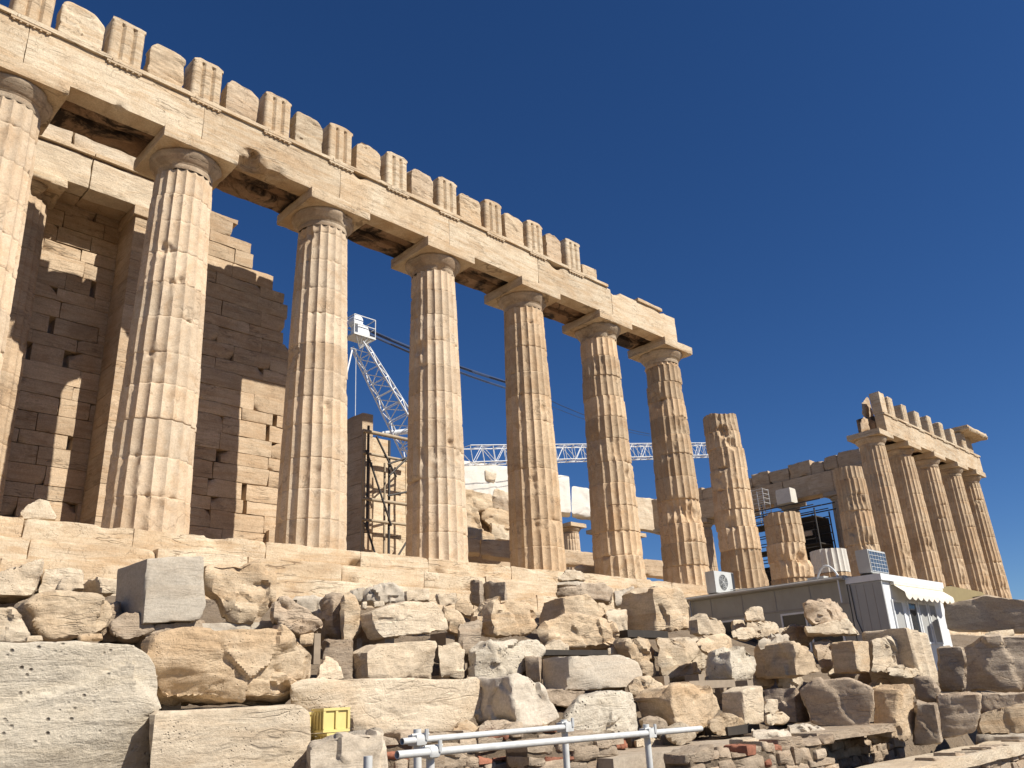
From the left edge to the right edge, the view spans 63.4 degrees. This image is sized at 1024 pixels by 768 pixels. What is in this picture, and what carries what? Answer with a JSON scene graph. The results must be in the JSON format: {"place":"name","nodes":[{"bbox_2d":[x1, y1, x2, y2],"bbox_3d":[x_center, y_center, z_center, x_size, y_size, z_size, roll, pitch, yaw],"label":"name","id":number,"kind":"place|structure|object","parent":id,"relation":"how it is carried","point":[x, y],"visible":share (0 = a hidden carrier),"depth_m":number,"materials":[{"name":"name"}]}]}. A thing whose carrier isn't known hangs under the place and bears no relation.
{"place":"outdoors","nodes":[
{"label":"outdoors","id":0,"kind":"place"},
{"bbox_2d":[0,595,1002,757],"bbox_3d":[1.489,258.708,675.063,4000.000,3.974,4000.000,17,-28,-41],"label":"ground","id":1,"kind":"structure","parent":0,"point":[211,613],"depth_m":15.99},
{"bbox_2d":[0,641,160,767],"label":"stone block","id":2,"kind":"object","parent":1,"relation":"on","point":[72,704],"depth_m":6.56,"materials":[{"name":"stone"}]},
{"bbox_2d":[82,577,116,596],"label":"stone block","id":3,"kind":"object","parent":1,"relation":"on","point":[105,587],"depth_m":12.51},
{"bbox_2d":[108,611,154,643],"bbox_3d":[-5.194,3.332,11.328,0.720,0.400,0.524,17,-28,-41],"label":"packing stone","id":4,"kind":"object","parent":1,"relation":"on","point":[126,628],"visible":0.84,"depth_m":11.12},
{"bbox_2d":[141,620,204,636],"bbox_3d":[-4.833,3.510,11.862,1.136,0.270,0.752,17,-28,-41],"label":"loose stone","id":5,"kind":"object","parent":4,"relation":"on","point":[165,627],"visible":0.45,"depth_m":11.54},
{"bbox_2d":[202,621,275,630],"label":"stone slab","id":6,"kind":"structure","parent":5,"relation":"on","point":[233,626],"depth_m":12.21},
{"bbox_2d":[203,560,276,624],"bbox_3d":[-4.091,3.110,12.409,1.196,0.972,0.330,17,-28,-41],"label":"stone block","id":7,"kind":"object","parent":6,"relation":"on","point":[245,594],"depth_m":12.34,"materials":[{"name":"stone"}]},
{"bbox_2d":[131,624,155,649],"bbox_3d":[-5.099,3.553,11.452,0.128,0.456,0.492,17,-28,-41],"label":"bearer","id":8,"kind":"object","parent":1,"relation":"on","point":[137,645],"visible":0.11,"depth_m":11.35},
{"bbox_2d":[115,556,205,624],"bbox_3d":[-5.064,3.017,11.944,0.902,0.972,1.104,17,-28,-41],"label":"stone block","id":9,"kind":"object","parent":8,"relation":"on","point":[164,590],"depth_m":11.58,"materials":[{"name":"stone"}]},
{"bbox_2d":[304,633,320,664],"bbox_3d":[-3.094,4.068,12.679,0.120,0.456,0.431,17,-28,-41],"label":"bearer","id":10,"kind":"object","parent":1,"relation":"on","point":[313,650],"visible":0.41,"depth_m":12.54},
{"bbox_2d":[270,595,322,638],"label":"stone block","id":11,"kind":"object","parent":10,"relation":"on","point":[295,618],"depth_m":12.29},
{"bbox_2d":[307,727,387,767],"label":"stone block","id":12,"kind":"object","parent":1,"relation":"on","point":[351,749],"depth_m":6.98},
{"bbox_2d":[353,638,361,651],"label":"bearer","id":13,"kind":"object","parent":1,"relation":"on","point":[357,643],"visible":0.15,"depth_m":13.10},
{"bbox_2d":[340,592,361,640],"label":"stone block","id":14,"kind":"object","parent":13,"relation":"on","point":[350,624],"depth_m":12.92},
{"bbox_2d":[369,637,393,644],"bbox_3d":[-2.064,4.272,13.079,0.186,0.533,0.450,17,-28,-41],"label":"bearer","id":15,"kind":"object","parent":1,"relation":"on","point":[386,640],"visible":0.13,"depth_m":13.03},
{"bbox_2d":[360,601,447,640],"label":"stone block","id":16,"kind":"object","parent":15,"relation":"on","point":[399,619],"depth_m":13.14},
{"bbox_2d":[373,601,384,607],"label":"loose stone","id":17,"kind":"object","parent":16,"relation":"on","point":[377,604],"visible":0.85,"depth_m":15.02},
{"bbox_2d":[363,582,404,606],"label":"stone block","id":18,"kind":"object","parent":17,"relation":"on","point":[389,592],"depth_m":15.30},
{"bbox_2d":[290,677,481,736],"bbox_3d":[-1.330,3.772,9.705,3.350,0.627,0.912,17,-28,-41],"label":"stone block","id":19,"kind":"object","parent":1,"relation":"on","point":[385,705],"depth_m":9.19,"materials":[{"name":"stone"}]},
{"bbox_2d":[316,656,343,679],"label":"loose stone","id":20,"kind":"object","parent":19,"relation":"on","point":[330,668],"visible":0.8,"depth_m":9.94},
{"bbox_2d":[321,639,353,679],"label":"stone block","id":21,"kind":"object","parent":19,"relation":"on","point":[340,652],"depth_m":11.28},
{"bbox_2d":[438,642,464,678],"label":"stone block","id":22,"kind":"object","parent":19,"relation":"on","point":[451,661],"depth_m":12.58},
{"bbox_2d":[311,721,560,767],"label":"rubble wall","id":23,"kind":"structure","parent":1,"relation":"on","point":[491,759],"depth_m":8.92,"materials":[{"name":"beige stone"}]},
{"bbox_2d":[477,673,558,727],"bbox_3d":[0.066,3.888,10.132,0.877,0.658,0.731,17,-28,-41],"label":"stone block","id":24,"kind":"object","parent":23,"relation":"on","point":[524,700],"depth_m":9.86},
{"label":"stone block","id":25,"kind":"object","parent":23,"relation":"on","visible":0},
{"bbox_2d":[314,732,336,739],"bbox_3d":[-1.707,3.454,7.937,0.298,0.217,0.224,17,-28,-41],"label":"plastic crate","id":26,"kind":"object","parent":25,"relation":"on","point":[321,735],"visible":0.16,"depth_m":7.89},
{"bbox_2d":[311,707,349,732],"bbox_3d":[-1.753,3.246,8.010,0.298,0.217,0.224,17,-28,-41],"label":"plastic crate","id":27,"kind":"object","parent":26,"relation":"on","point":[325,720],"visible":1,"depth_m":7.93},
{"bbox_2d":[430,632,454,662],"bbox_3d":[-1.189,4.568,14.243,0.212,0.552,0.424,17,-28,-41],"label":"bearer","id":28,"kind":"object","parent":1,"relation":"on","point":[442,639],"visible":0.37,"depth_m":14.18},
{"bbox_2d":[442,606,465,635],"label":"stone block","id":29,"kind":"object","parent":28,"relation":"on","point":[454,618],"depth_m":14.19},
{"bbox_2d":[463,655,466,678],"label":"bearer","id":30,"kind":"object","parent":1,"relation":"on","point":[465,661],"visible":0.09,"depth_m":13.26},
{"bbox_2d":[458,620,481,655],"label":"stone block","id":31,"kind":"object","parent":30,"relation":"on","point":[469,634],"depth_m":13.35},
{"bbox_2d":[471,596,537,638],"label":"stone block","id":32,"kind":"object","parent":1,"relation":"on","point":[496,616],"depth_m":14.83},
{"bbox_2d":[0,0,1023,635],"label":"greek temple","id":33,"kind":"structure","parent":1,"relation":"on","point":[164,392],"depth_m":24.74,"materials":[{"name":"stone"}]},
{"bbox_2d":[20,499,56,520],"bbox_3d":[-9.866,2.668,17.271,0.773,0.458,0.534,17,-28,-41],"label":"loose stone","id":34,"kind":"object","parent":33,"relation":"on","point":[39,509],"visible":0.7,"depth_m":17.07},
{"bbox_2d":[360,425,407,554],"bbox_3d":[-4.123,4.116,28.192,2.636,5.155,0.615,17,-28,-41],"label":"scaffold","id":35,"kind":"object","parent":33,"relation":"on","point":[367,498],"visible":0.55,"depth_m":27.78,"materials":[{"name":"metal"}]},
{"bbox_2d":[347,313,648,457],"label":"crane","id":36,"kind":"object","parent":33,"relation":"on","point":[360,334],"visible":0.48,"depth_m":48.46,"materials":[{"name":"white paint"}]},
{"bbox_2d":[463,442,708,465],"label":"tower crane","id":37,"kind":"object","parent":33,"relation":"on","point":[698,455],"visible":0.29,"depth_m":55.14,"materials":[{"name":"white paint"}]},
{"bbox_2d":[754,498,835,585],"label":"scaffold","id":38,"kind":"object","parent":33,"relation":"on","point":[817,532],"visible":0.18,"depth_m":63.62,"materials":[{"name":"metal"}]},
{"bbox_2d":[395,718,702,767],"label":"pipe rail","id":39,"kind":"object","parent":1,"relation":"on","point":[417,739],"visible":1,"depth_m":5.36,"materials":[{"name":"metal"}]},
{"bbox_2d":[541,639,568,661],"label":"packing stone","id":40,"kind":"object","parent":1,"relation":"on","point":[555,644],"visible":0.39,"depth_m":14.62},
{"bbox_2d":[543,650,607,655],"bbox_3d":[0.938,4.751,14.628,1.885,0.093,0.401,17,-28,-41],"label":"timber bearer","id":41,"kind":"object","parent":40,"relation":"on","point":[574,652],"visible":0.64,"depth_m":14.56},
{"bbox_2d":[506,729,623,767],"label":"rubble wall","id":42,"kind":"structure","parent":1,"relation":"on","point":[584,754],"depth_m":9.20,"materials":[{"name":"beige stone"}]},
{"bbox_2d":[546,689,584,707],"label":"stone block","id":43,"kind":"object","parent":1,"relation":"on","point":[561,698],"depth_m":12.30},
{"bbox_2d":[556,582,612,604],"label":"stone block","id":44,"kind":"object","parent":1,"relation":"on","point":[600,592],"depth_m":20.16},
{"bbox_2d":[625,729,638,746],"bbox_3d":[1.560,4.825,11.274,0.172,0.227,0.289,17,-28,-41],"label":"bearer","id":45,"kind":"object","parent":1,"relation":"on","point":[630,742],"visible":0.13,"depth_m":11.14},
{"bbox_2d":[561,690,637,732],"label":"stone block","id":46,"kind":"object","parent":45,"relation":"on","point":[609,711],"depth_m":10.52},
{"bbox_2d":[627,675,662,697],"bbox_3d":[2.192,4.944,13.461,1.178,0.389,0.365,17,-28,-41],"label":"packing stone","id":47,"kind":"object","parent":1,"relation":"on","point":[636,685],"visible":0.6,"depth_m":13.20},
{"bbox_2d":[620,586,688,631],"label":"stone block","id":48,"kind":"object","parent":1,"relation":"on","point":[658,608],"depth_m":18.86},
{"bbox_2d":[597,735,743,767],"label":"concrete ledge","id":49,"kind":"object","parent":1,"relation":"on","point":[631,757],"visible":0.28,"depth_m":9.85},
{"bbox_2d":[664,722,695,744],"bbox_3d":[2.293,4.733,11.235,1.007,0.278,0.331,17,-28,-41],"label":"packing stone","id":50,"kind":"object","parent":49,"relation":"on","point":[680,739],"visible":0.73,"depth_m":11.01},
{"bbox_2d":[704,724,759,735],"bbox_3d":[3.271,5.127,12.294,0.884,0.118,0.401,17,-28,-41],"label":"timber bearer","id":51,"kind":"object","parent":49,"relation":"on","point":[740,729],"visible":0.59,"depth_m":12.09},
{"bbox_2d":[707,713,744,735],"bbox_3d":[3.148,4.992,12.165,1.286,0.322,0.309,17,-28,-41],"label":"packing stone","id":52,"kind":"object","parent":51,"relation":"on","point":[717,725],"visible":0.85,"depth_m":11.92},
{"bbox_2d":[655,637,706,681],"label":"stone block","id":53,"kind":"object","parent":1,"relation":"on","point":[679,658],"depth_m":16.00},
{"bbox_2d":[688,613,725,636],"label":"stone block","id":54,"kind":"object","parent":1,"relation":"on","point":[701,624],"depth_m":18.45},
{"bbox_2d":[696,633,731,654],"bbox_3d":[3.904,4.994,15.893,1.525,0.434,0.311,17,-28,-41],"label":"packing stone","id":55,"kind":"object","parent":1,"relation":"on","point":[706,643],"visible":0.7,"depth_m":15.67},
{"bbox_2d":[714,688,721,703],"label":"bearer","id":56,"kind":"object","parent":1,"relation":"on","point":[718,694],"visible":0.16,"depth_m":15.00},
{"bbox_2d":[706,646,756,680],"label":"stone block","id":57,"kind":"object","parent":56,"relation":"on","point":[736,663],"depth_m":15.05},
{"bbox_2d":[747,621,778,638],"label":"stone block","id":58,"kind":"object","parent":1,"relation":"on","point":[765,629],"depth_m":19.69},
{"bbox_2d":[686,575,857,658],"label":"site shed","id":59,"kind":"structure","parent":1,"relation":"on","point":[781,605],"depth_m":24.17,"materials":[{"name":"white paint"}]},
{"bbox_2d":[705,571,735,593],"bbox_3d":[6.691,6.408,26.550,1.150,0.740,0.358,17,-28,-41],"label":"air conditioner","id":60,"kind":"object","parent":59,"relation":"on","point":[718,581],"visible":0.94,"depth_m":26.28,"materials":[{"name":"metal"}]},
{"bbox_2d":[780,612,812,651],"bbox_3d":[8.103,7.087,23.630,0.027,1.090,0.800,17,-28,-41],"label":"window","id":61,"kind":"structure","parent":59,"relation":"in","point":[797,618],"depth_m":23.74,"materials":[{"name":"glass"}]},
{"bbox_2d":[763,688,809,723],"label":"stone block","id":62,"kind":"object","parent":1,"relation":"on","point":[791,705],"depth_m":13.85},
{"bbox_2d":[775,677,802,688],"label":"packing stone","id":63,"kind":"object","parent":1,"relation":"on","point":[785,683],"visible":0.51,"depth_m":16.31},
{"bbox_2d":[754,641,819,679],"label":"stone block","id":64,"kind":"object","parent":63,"relation":"on","point":[789,659],"depth_m":15.71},
{"bbox_2d":[781,624,813,645],"bbox_3d":[6.334,5.519,18.161,1.601,0.472,0.308,17,-28,-41],"label":"packing stone","id":65,"kind":"object","parent":1,"relation":"on","point":[795,633],"visible":0.65,"depth_m":17.86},
{"bbox_2d":[812,639,833,672],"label":"stone block","id":66,"kind":"object","parent":1,"relation":"on","point":[822,652],"depth_m":17.31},
{"bbox_2d":[804,618,859,636],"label":"stone block","id":67,"kind":"object","parent":66,"relation":"on","point":[842,627],"depth_m":17.49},
{"bbox_2d":[802,598,847,625],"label":"stone block","id":68,"kind":"object","parent":67,"relation":"on","point":[818,611],"depth_m":17.58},
{"bbox_2d":[831,641,869,673],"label":"stone block","id":69,"kind":"object","parent":1,"relation":"on","point":[850,657],"depth_m":16.73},
{"bbox_2d":[822,735,905,767],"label":"rubble wall","id":70,"kind":"structure","parent":1,"relation":"on","point":[854,752],"depth_m":13.70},
{"bbox_2d":[744,722,894,739],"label":"slate slab","id":71,"kind":"structure","parent":70,"relation":"on","point":[843,732],"depth_m":12.20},
{"bbox_2d":[874,684,914,740],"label":"stone block","id":72,"kind":"object","parent":71,"relation":"on","point":[894,703],"depth_m":13.24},
{"bbox_2d":[800,677,874,725],"bbox_3d":[5.376,5.291,13.625,1.133,0.916,1.233,-10,-22,18],"label":"stone block","id":73,"kind":"object","parent":70,"relation":"on","point":[845,701],"depth_m":13.16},
{"bbox_2d":[870,635,898,673],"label":"stone block","id":74,"kind":"object","parent":1,"relation":"on","point":[884,654],"depth_m":17.37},
{"bbox_2d":[845,573,953,671],"bbox_3d":[11.330,6.983,23.521,4.480,2.800,1.280,17,-28,-41],"label":"site cabin","id":75,"kind":"object","parent":1,"relation":"on","point":[880,601],"visible":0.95,"depth_m":22.81,"materials":[{"name":"metal"}]},
{"bbox_2d":[855,549,888,575],"bbox_3d":[10.063,5.024,23.137,1.150,0.700,0.380,17,-28,-41],"label":"air conditioner","id":76,"kind":"object","parent":75,"relation":"on","point":[869,561],"visible":0.91,"depth_m":22.84,"materials":[{"name":"metal"}]},
{"bbox_2d":[916,602,934,643],"bbox_3d":[11.816,6.829,23.672,0.650,1.150,0.037,17,-28,-41],"label":"window","id":77,"kind":"structure","parent":75,"relation":"in","point":[924,617],"depth_m":23.70,"materials":[{"name":"white paint"}]},
{"bbox_2d":[862,628,938,683],"bbox_3d":[8.495,5.973,18.133,1.232,1.140,1.063,17,-28,-41],"label":"fluted fragment","id":78,"kind":"object","parent":1,"relation":"on","point":[914,649],"visible":0.62,"depth_m":17.73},
{"bbox_2d":[913,700,942,745],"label":"stone block","id":79,"kind":"object","parent":1,"relation":"on","point":[927,729],"depth_m":13.09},
{"bbox_2d":[936,691,981,738],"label":"stone block","id":80,"kind":"object","parent":1,"relation":"on","point":[959,712],"depth_m":13.90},
{"bbox_2d":[913,676,940,702],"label":"stone block","id":81,"kind":"object","parent":80,"relation":"on","point":[927,689],"depth_m":14.40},
{"bbox_2d":[942,586,983,607],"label":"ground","id":82,"kind":"structure","parent":1,"relation":"on","point":[957,594],"depth_m":31.57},
{"bbox_2d":[915,740,1023,767],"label":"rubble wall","id":83,"kind":"structure","parent":1,"relation":"on","point":[1015,762],"depth_m":13.07,"materials":[{"name":"beige stone"}]},
{"bbox_2d":[857,741,1023,767],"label":"stone ledge","id":84,"kind":"object","parent":83,"relation":"on","point":[1012,749],"visible":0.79,"depth_m":12.17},
{"bbox_2d":[976,732,1023,744],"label":"stone block","id":85,"kind":"object","parent":83,"relation":"on","point":[981,737],"depth_m":14.61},
{"bbox_2d":[977,703,1023,734],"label":"stone block","id":86,"kind":"object","parent":85,"relation":"on","point":[1005,720],"depth_m":14.82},
{"bbox_2d":[980,692,1023,713],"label":"stone block","id":87,"kind":"object","parent":86,"relation":"on","point":[990,701],"depth_m":15.65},
{"bbox_2d":[937,645,966,691],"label":"stone block","id":88,"kind":"object","parent":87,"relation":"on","point":[952,667],"depth_m":16.32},
{"bbox_2d":[945,595,1023,633],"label":"stone block","id":89,"kind":"object","parent":1,"relation":"on","point":[986,613],"depth_m":23.13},
{"bbox_2d":[964,633,1023,692],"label":"stone block","id":90,"kind":"object","parent":1,"relation":"on","point":[995,662],"depth_m":17.69,"materials":[{"name":"stone"}]},
{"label":"bearer","id":91,"kind":"object","parent":1,"relation":"on","visible":0},
{"bbox_2d":[0,558,43,603],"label":"stone block","id":92,"kind":"object","parent":91,"relation":"on","point":[19,583],"depth_m":12.12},
{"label":"bearer","id":93,"kind":"object","parent":1,"relation":"on","visible":0},
{"bbox_2d":[36,567,83,593],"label":"stone block","id":94,"kind":"object","parent":93,"relation":"on","point":[50,579],"depth_m":12.64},
{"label":"bearer","id":95,"kind":"object","parent":1,"relation":"on","visible":0},
{"bbox_2d":[13,590,111,641],"bbox_3d":[-6.060,3.166,11.133,1.172,0.663,1.190,17,-28,-41],"label":"stone block","id":96,"kind":"object","parent":95,"relation":"on","point":[58,615],"depth_m":10.72,"materials":[{"name":"stone"}]},
{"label":"bearer","id":97,"kind":"object","parent":1,"relation":"on","visible":0},
{"bbox_2d":[0,607,29,642],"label":"stone block","id":98,"kind":"object","parent":97,"relation":"on","point":[13,628],"depth_m":9.84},
{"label":"bearer","id":99,"kind":"object","parent":1,"relation":"on","visible":0},
{"bbox_2d":[318,592,343,639],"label":"stone block","id":100,"kind":"object","parent":99,"relation":"on","point":[329,613],"depth_m":13.25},
{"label":"bearer","id":101,"kind":"object","parent":1,"relation":"on","visible":0},
{"bbox_2d":[483,581,506,600],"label":"stone block","id":102,"kind":"object","parent":101,"relation":"on","point":[492,589],"depth_m":18.82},
{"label":"bearer","id":103,"kind":"object","parent":1,"relation":"on","visible":0},
{"bbox_2d":[467,639,545,677],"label":"stone block","id":104,"kind":"object","parent":103,"relation":"on","point":[489,658],"depth_m":12.87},
{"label":"bearer","id":105,"kind":"object","parent":1,"relation":"on","visible":0},
{"bbox_2d":[524,656,541,682],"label":"stone block","id":106,"kind":"object","parent":105,"relation":"on","point":[533,664],"depth_m":12.85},
{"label":"bearer","id":107,"kind":"object","parent":1,"relation":"on","visible":0},
{"bbox_2d":[539,594,605,624],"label":"stone block","id":108,"kind":"object","parent":107,"relation":"on","point":[586,604],"depth_m":18.14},
{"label":"bearer","id":109,"kind":"object","parent":1,"relation":"on","visible":0},
{"bbox_2d":[613,636,655,675],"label":"stone block","id":110,"kind":"object","parent":109,"relation":"on","point":[639,650],"depth_m":15.48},
{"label":"bearer","id":111,"kind":"object","parent":1,"relation":"on","visible":0},
{"bbox_2d":[543,655,641,690],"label":"stone block","id":112,"kind":"object","parent":111,"relation":"on","point":[593,672],"depth_m":13.03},
{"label":"bearer","id":113,"kind":"object","parent":1,"relation":"on","visible":0},
{"bbox_2d":[634,682,719,734],"bbox_3d":[2.557,4.860,12.445,1.520,0.736,0.772,17,-28,-41],"label":"stone block","id":114,"kind":"object","parent":113,"relation":"on","point":[689,704],"depth_m":12.05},
{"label":"bearer","id":115,"kind":"object","parent":1,"relation":"on","visible":0},
{"bbox_2d":[722,686,763,723],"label":"stone block","id":116,"kind":"object","parent":115,"relation":"on","point":[745,704],"depth_m":12.83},
{"bbox_2d":[0,0,1023,599],"label":"sky","id":117,"kind":"structure","parent":0,"point":[823,200],"materials":[{"name":"blue"}]},
{"bbox_2d":[663,734,838,767],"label":"rubble wall","id":118,"kind":"structure","parent":0,"point":[792,752],"depth_m":10.08,"materials":[{"name":"beige stone"}]},
{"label":"bearer","id":119,"kind":"object","parent":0,"visible":0},
{"bbox_2d":[149,704,310,767],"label":"stone block","id":120,"kind":"object","parent":119,"relation":"on","point":[275,736],"depth_m":7.14,"materials":[{"name":"stone"}]},
{"bbox_2d":[159,702,180,710],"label":"timber bearer","id":121,"kind":"object","parent":120,"relation":"on","point":[167,708],"visible":0.11,"depth_m":7.96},
{"bbox_2d":[141,624,310,706],"bbox_3d":[-2.892,2.969,8.683,2.470,0.792,1.532,17,-28,-41],"label":"stone block","id":122,"kind":"object","parent":121,"relation":"on","point":[200,666],"depth_m":7.95,"materials":[{"name":"stone"}]},
{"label":"bearer","id":123,"kind":"object","parent":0,"visible":0},
{"bbox_2d":[352,640,436,678],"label":"stone block","id":124,"kind":"object","parent":123,"relation":"on","point":[402,660],"depth_m":11.77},
{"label":"bearer","id":125,"kind":"object","parent":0,"visible":0},
{"bbox_2d":[537,612,619,649],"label":"stone block","id":126,"kind":"object","parent":125,"relation":"on","point":[576,631],"depth_m":15.58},
{"bbox_2d":[619,630,667,639],"bbox_3d":[2.654,5.167,17.080,1.365,0.146,0.407,17,-28,-41],"label":"timber bearer","id":127,"kind":"object","parent":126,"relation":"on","point":[645,634],"visible":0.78,"depth_m":16.85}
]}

